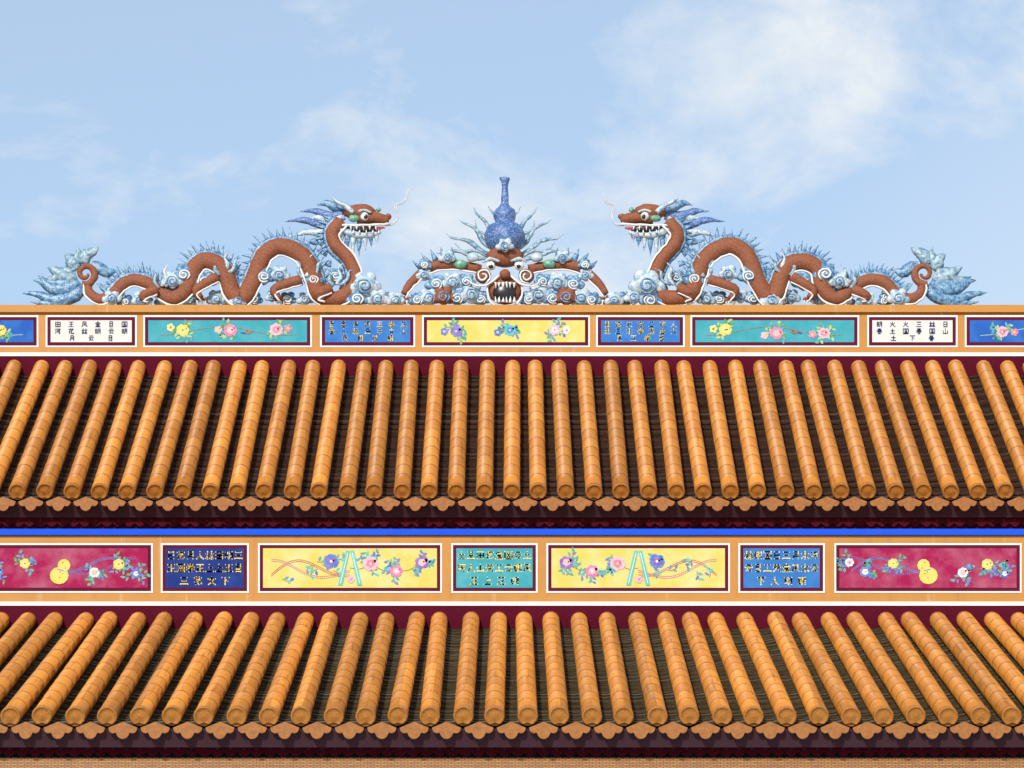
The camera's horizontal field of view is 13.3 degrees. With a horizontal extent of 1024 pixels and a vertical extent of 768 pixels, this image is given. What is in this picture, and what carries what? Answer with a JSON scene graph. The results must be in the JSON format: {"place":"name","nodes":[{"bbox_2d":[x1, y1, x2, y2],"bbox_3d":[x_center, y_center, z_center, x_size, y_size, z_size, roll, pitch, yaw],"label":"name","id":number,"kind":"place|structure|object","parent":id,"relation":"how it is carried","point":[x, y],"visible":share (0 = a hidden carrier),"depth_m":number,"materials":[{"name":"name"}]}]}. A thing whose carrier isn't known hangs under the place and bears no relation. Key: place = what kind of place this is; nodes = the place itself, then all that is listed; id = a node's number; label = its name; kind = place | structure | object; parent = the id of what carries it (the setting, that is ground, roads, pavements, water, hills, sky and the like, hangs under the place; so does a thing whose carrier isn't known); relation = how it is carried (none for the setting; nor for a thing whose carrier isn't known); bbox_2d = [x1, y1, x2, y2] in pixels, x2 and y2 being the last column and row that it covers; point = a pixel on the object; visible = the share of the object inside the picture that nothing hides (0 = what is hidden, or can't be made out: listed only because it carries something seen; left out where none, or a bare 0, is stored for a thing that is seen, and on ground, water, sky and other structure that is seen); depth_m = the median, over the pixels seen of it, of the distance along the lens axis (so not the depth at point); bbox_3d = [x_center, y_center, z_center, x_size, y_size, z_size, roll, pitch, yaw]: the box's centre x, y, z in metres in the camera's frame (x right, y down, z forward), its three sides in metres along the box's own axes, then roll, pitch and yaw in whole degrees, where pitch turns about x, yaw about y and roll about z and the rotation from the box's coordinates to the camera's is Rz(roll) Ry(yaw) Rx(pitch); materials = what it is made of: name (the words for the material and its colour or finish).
{"place":"outdoors","nodes":[
{"label":"outdoors","id":0,"kind":"place"},
{"bbox_2d":[0,305,1023,767],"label":"wall","id":1,"kind":"structure","parent":0,"point":[456,607],"depth_m":38.53,"materials":[{"name":"paint"}]},
{"bbox_2d":[23,189,409,304],"bbox_3d":[-2.897,-1.325,43.145,3.791,1.256,0.180,0,-18,0],"label":"dragon sculpture","id":2,"kind":"object","parent":1,"relation":"on","point":[189,281],"visible":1,"depth_m":43.04,"materials":[{"name":"brown"}]},
{"bbox_2d":[386,177,623,304],"bbox_3d":[-0.071,-1.383,43.180,2.332,1.384,0.372,0,-18,0],"label":"ornament","id":3,"kind":"object","parent":1,"relation":"on","point":[504,241],"visible":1,"depth_m":43.01,"materials":[{"name":"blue ceramic"}]},
{"bbox_2d":[0,360,1023,516],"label":"roof","id":4,"kind":"structure","parent":1,"relation":"attached to","point":[535,442],"depth_m":40.01,"materials":[{"name":"orange tile"}]},
{"bbox_2d":[0,611,1023,746],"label":"roof","id":5,"kind":"structure","parent":1,"relation":"attached to","point":[104,681],"depth_m":34.33,"materials":[{"name":"orange tile"}]},
{"bbox_2d":[0,315,1023,592],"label":"decorative panels","id":6,"kind":"object","parent":1,"relation":"attached to","point":[512,567],"visible":1,"depth_m":38.49,"materials":[{"name":"multicoloured paint"}]},
{"bbox_2d":[600,189,986,304],"bbox_3d":[2.759,-1.322,43.143,3.787,1.258,0.181,0,-18,0],"label":"dragon sculpture","id":7,"kind":"object","parent":1,"relation":"on","point":[827,283],"visible":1,"depth_m":43.04,"materials":[{"name":"brown"}]},
{"bbox_2d":[0,0,1023,304],"label":"sky","id":8,"kind":"structure","parent":0,"point":[864,132],"materials":[{"name":"blue"}]}
]}

